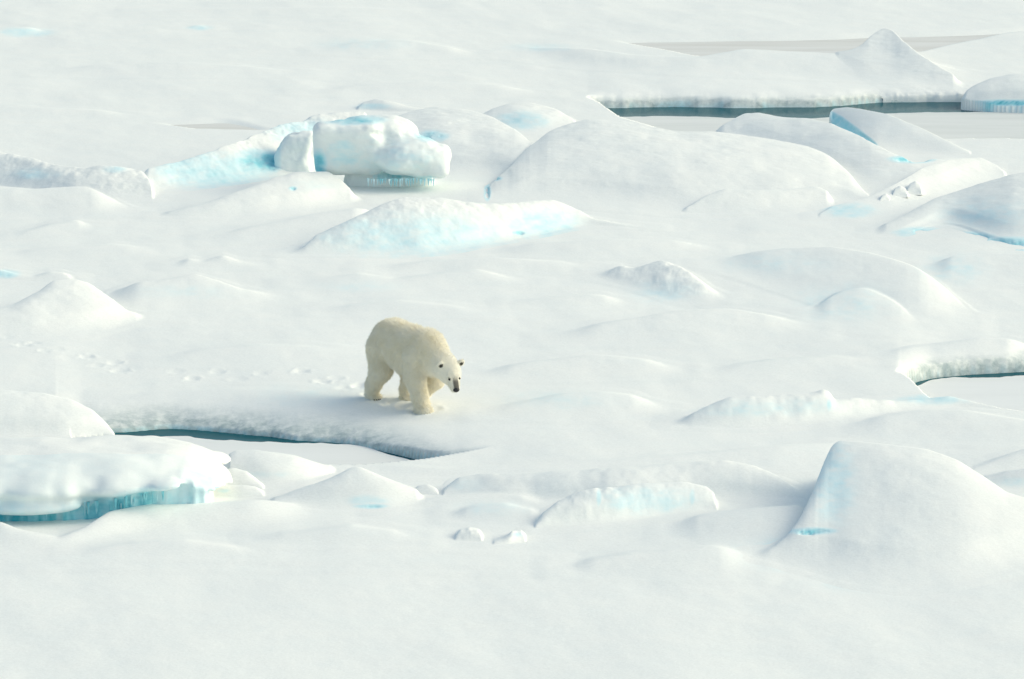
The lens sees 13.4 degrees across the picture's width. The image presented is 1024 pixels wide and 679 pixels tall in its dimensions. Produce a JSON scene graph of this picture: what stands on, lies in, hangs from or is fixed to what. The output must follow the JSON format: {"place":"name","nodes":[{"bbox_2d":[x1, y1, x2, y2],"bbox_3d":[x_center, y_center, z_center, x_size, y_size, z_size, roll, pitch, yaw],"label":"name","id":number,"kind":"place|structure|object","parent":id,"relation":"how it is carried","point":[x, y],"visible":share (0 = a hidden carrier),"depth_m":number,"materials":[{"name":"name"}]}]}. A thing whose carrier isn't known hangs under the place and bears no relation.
{"place":"outdoors","nodes":[
{"label":"outdoors","id":0,"kind":"place"},
{"bbox_2d":[337,99,428,114],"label":"ice slab","id":1,"kind":"structure","parent":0,"point":[378,106],"depth_m":103.26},
{"bbox_2d":[0,0,1023,678],"bbox_3d":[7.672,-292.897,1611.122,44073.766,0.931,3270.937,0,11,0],"label":"snow covered sea ice","id":2,"kind":"structure","parent":0,"point":[586,348],"depth_m":73.53,"materials":[{"name":"white snow"}]},
{"bbox_2d":[0,266,95,285],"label":"snow mound","id":3,"kind":"object","parent":2,"relation":"on","point":[42,277],"visible":0.84,"depth_m":80.52,"materials":[{"name":"white snow"}]},
{"bbox_2d":[0,390,114,437],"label":"snow mound","id":4,"kind":"object","parent":2,"relation":"on","point":[28,414],"visible":0.66,"depth_m":67.21,"materials":[{"name":"white snow"}]},
{"bbox_2d":[0,279,167,343],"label":"snow mound","id":5,"kind":"object","parent":2,"relation":"on","point":[66,310],"visible":1,"depth_m":75.91,"materials":[{"name":"white snow"}]},
{"bbox_2d":[0,152,174,203],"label":"snow mound","id":6,"kind":"object","parent":2,"relation":"on","point":[123,185],"visible":0.94,"depth_m":91.13,"materials":[{"name":"white snow"}]},
{"bbox_2d":[0,435,232,521],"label":"undercut ice slab","id":7,"kind":"structure","parent":2,"relation":"on","point":[53,478],"depth_m":61.67,"materials":[{"name":"white snow"}]},
{"bbox_2d":[173,123,257,129],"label":"young ice","id":8,"kind":"structure","parent":2,"relation":"on","point":[218,126],"depth_m":100.84,"materials":[{"name":"white ice"}]},
{"bbox_2d":[213,485,279,501],"bbox_3d":[-4.033,2.152,63.263,1.630,0.132,1.750,0,11,0],"label":"snow mound","id":9,"kind":"object","parent":2,"relation":"on","point":[234,492],"visible":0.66,"depth_m":62.93,"materials":[{"name":"white snow"}]},
{"bbox_2d":[225,468,279,489],"bbox_3d":[-4.027,1.991,63.913,1.572,0.208,2.240,0,11,0],"label":"snow mound","id":10,"kind":"object","parent":2,"relation":"on","point":[241,477],"visible":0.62,"depth_m":63.54,"materials":[{"name":"white snow"}]},
{"bbox_2d":[144,111,365,192],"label":"ice slab","id":11,"kind":"structure","parent":2,"relation":"on","point":[250,159],"depth_m":92.85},
{"bbox_2d":[140,171,383,219],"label":"snow mound","id":12,"kind":"object","parent":2,"relation":"on","point":[294,194],"visible":1,"depth_m":88.83,"materials":[{"name":"white snow"}]},
{"bbox_2d":[222,450,354,489],"bbox_3d":[-3.573,2.143,64.446,2.467,0.944,2.628,3,11,17],"label":"snow mound","id":13,"kind":"object","parent":2,"relation":"on","point":[280,471],"visible":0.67,"depth_m":64.09,"materials":[{"name":"white snow"}]},
{"bbox_2d":[274,131,312,171],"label":"ice pillar","id":14,"kind":"structure","parent":2,"relation":"on","point":[293,152],"depth_m":93.39,"materials":[{"name":"white ice"}]},
{"bbox_2d":[256,467,435,516],"bbox_3d":[-2.325,2.115,62.698,2.783,0.412,2.578,-9,14,-40],"label":"snow mound","id":15,"kind":"object","parent":2,"relation":"on","point":[358,492],"visible":0.98,"depth_m":62.40,"materials":[{"name":"white snow"}]},
{"bbox_2d":[313,115,451,186],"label":"ice block","id":16,"kind":"structure","parent":2,"relation":"on","point":[380,150],"depth_m":90.92,"materials":[{"name":"white ice"}]},
{"bbox_2d":[363,316,463,414],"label":"polar bear","id":17,"kind":"object","parent":2,"relation":"on","point":[424,363],"visible":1,"depth_m":68.85},
{"bbox_2d":[414,483,438,494],"bbox_3d":[-1.258,2.130,63.409,0.563,0.122,1.050,0,11,0],"label":"snow lump","id":18,"kind":"object","parent":2,"relation":"on","point":[425,489],"visible":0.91,"depth_m":63.08,"materials":[{"name":"white snow"}]},
{"bbox_2d":[399,107,531,182],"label":"snow mound","id":19,"kind":"object","parent":2,"relation":"on","point":[485,148],"visible":0.62,"depth_m":95.63,"materials":[{"name":"white snow"}]},
{"bbox_2d":[261,197,673,258],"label":"snow ridge","id":20,"kind":"structure","parent":2,"relation":"on","point":[409,227],"depth_m":84.62,"materials":[{"name":"white snow"}]},
{"bbox_2d":[453,527,484,541],"bbox_3d":[-0.602,2.665,60.533,0.546,0.113,1.155,0,11,0],"label":"snow lump","id":21,"kind":"object","parent":2,"relation":"on","point":[469,534],"visible":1,"depth_m":60.31,"materials":[{"name":"white snow"}]},
{"bbox_2d":[491,529,527,544],"bbox_3d":[-0.035,2.703,60.383,0.611,0.123,1.155,0,11,0],"label":"snow lump","id":22,"kind":"object","parent":2,"relation":"on","point":[516,536],"visible":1,"depth_m":60.21,"materials":[{"name":"white snow"}]},
{"bbox_2d":[483,102,577,135],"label":"snow mound","id":23,"kind":"object","parent":2,"relation":"on","point":[526,119],"visible":0.64,"depth_m":100.80,"materials":[{"name":"white snow"}]},
{"bbox_2d":[433,460,814,505],"bbox_3d":[1.644,2.009,63.349,6.022,0.383,2.905,0,11,0],"label":"snow mound","id":24,"kind":"object","parent":2,"relation":"on","point":[733,482],"visible":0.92,"depth_m":62.98,"materials":[{"name":"white snow"}]},
{"bbox_2d":[516,482,735,534],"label":"ice block","id":25,"kind":"structure","parent":2,"relation":"on","point":[614,508],"depth_m":61.53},
{"bbox_2d":[467,119,871,218],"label":"snow mound","id":26,"kind":"object","parent":2,"relation":"on","point":[611,166],"visible":0.99,"depth_m":91.44,"materials":[{"name":"white snow"}]},
{"bbox_2d":[682,186,834,212],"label":"snow ridge","id":27,"kind":"structure","parent":2,"relation":"on","point":[728,200],"depth_m":89.00,"materials":[{"name":"white snow"}]},
{"bbox_2d":[629,34,998,55],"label":"young ice","id":28,"kind":"structure","parent":2,"relation":"on","point":[918,44],"depth_m":116.26,"materials":[{"name":"white ice"}]},
{"bbox_2d":[649,389,1023,432],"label":"snow ridge","id":29,"kind":"structure","parent":2,"relation":"on","point":[822,408],"depth_m":68.09,"materials":[{"name":"white snow"}]},
{"bbox_2d":[715,113,1007,193],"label":"snow ridge","id":30,"kind":"structure","parent":2,"relation":"on","point":[870,167],"depth_m":95.71,"materials":[{"name":"white snow"}]},
{"bbox_2d":[737,441,1023,595],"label":"ice hummock","id":31,"kind":"object","parent":2,"relation":"on","point":[886,519],"visible":1,"depth_m":59.70,"materials":[{"name":"white snow"}]},
{"bbox_2d":[829,107,975,156],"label":"tilted ice slab","id":32,"kind":"structure","parent":2,"relation":"on","point":[890,133],"depth_m":98.11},
{"bbox_2d":[835,28,973,102],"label":"snow peak","id":33,"kind":"structure","parent":2,"relation":"on","point":[889,64],"depth_m":109.02,"materials":[{"name":"white snow"}]},
{"bbox_2d":[798,158,1023,221],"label":"snow ridge","id":34,"kind":"structure","parent":2,"relation":"on","point":[943,178],"depth_m":90.71,"materials":[{"name":"white snow"}]},
{"bbox_2d":[880,194,889,200],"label":"snow lump","id":35,"kind":"object","parent":34,"relation":"on","point":[884,197],"visible":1,"depth_m":89.27,"materials":[{"name":"white snow"}]},
{"bbox_2d":[892,186,908,197],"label":"snow lump","id":36,"kind":"object","parent":34,"relation":"on","point":[899,191],"visible":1,"depth_m":89.78,"materials":[{"name":"white snow"}]},
{"bbox_2d":[907,181,922,194],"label":"snow lump","id":37,"kind":"object","parent":34,"relation":"on","point":[914,187],"visible":1,"depth_m":90.21,"materials":[{"name":"white snow"}]},
{"bbox_2d":[854,173,1023,250],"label":"ice hummock","id":38,"kind":"object","parent":2,"relation":"on","point":[993,210],"visible":1,"depth_m":86.53,"materials":[{"name":"white snow"}]},
{"bbox_2d":[958,446,1023,471],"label":"snow mound","id":39,"kind":"object","parent":2,"relation":"on","point":[1010,459],"visible":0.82,"depth_m":64.79,"materials":[{"name":"white snow"}]},
{"bbox_2d":[961,74,1023,112],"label":"snow mound","id":40,"kind":"object","parent":2,"relation":"on","point":[1005,93],"visible":0.66,"depth_m":105.25,"materials":[{"name":"white snow"}]},
{"bbox_2d":[977,469,1023,496],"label":"snow mound","id":41,"kind":"object","parent":2,"relation":"on","point":[1010,481],"visible":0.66,"depth_m":63.56,"materials":[{"name":"white snow"}]},
{"bbox_2d":[115,102,1023,459],"bbox_3d":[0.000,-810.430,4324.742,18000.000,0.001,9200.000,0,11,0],"label":"water","id":42,"kind":"structure","parent":0,"point":[825,112],"depth_m":104.98,"materials":[{"name":"teal liquid"}]},
{"bbox_2d":[163,436,408,464],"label":"young ice","id":43,"kind":"structure","parent":42,"relation":"on","point":[332,454],"depth_m":67.34,"materials":[{"name":"white snow"}]},
{"bbox_2d":[623,112,1023,138],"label":"young ice","id":44,"kind":"structure","parent":42,"relation":"on","point":[959,125],"depth_m":103.18,"materials":[{"name":"white ice"}]},
{"bbox_2d":[918,375,1023,410],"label":"young ice","id":45,"kind":"structure","parent":42,"relation":"on","point":[1006,392],"depth_m":71.92,"materials":[{"name":"white snow"}]}
]}

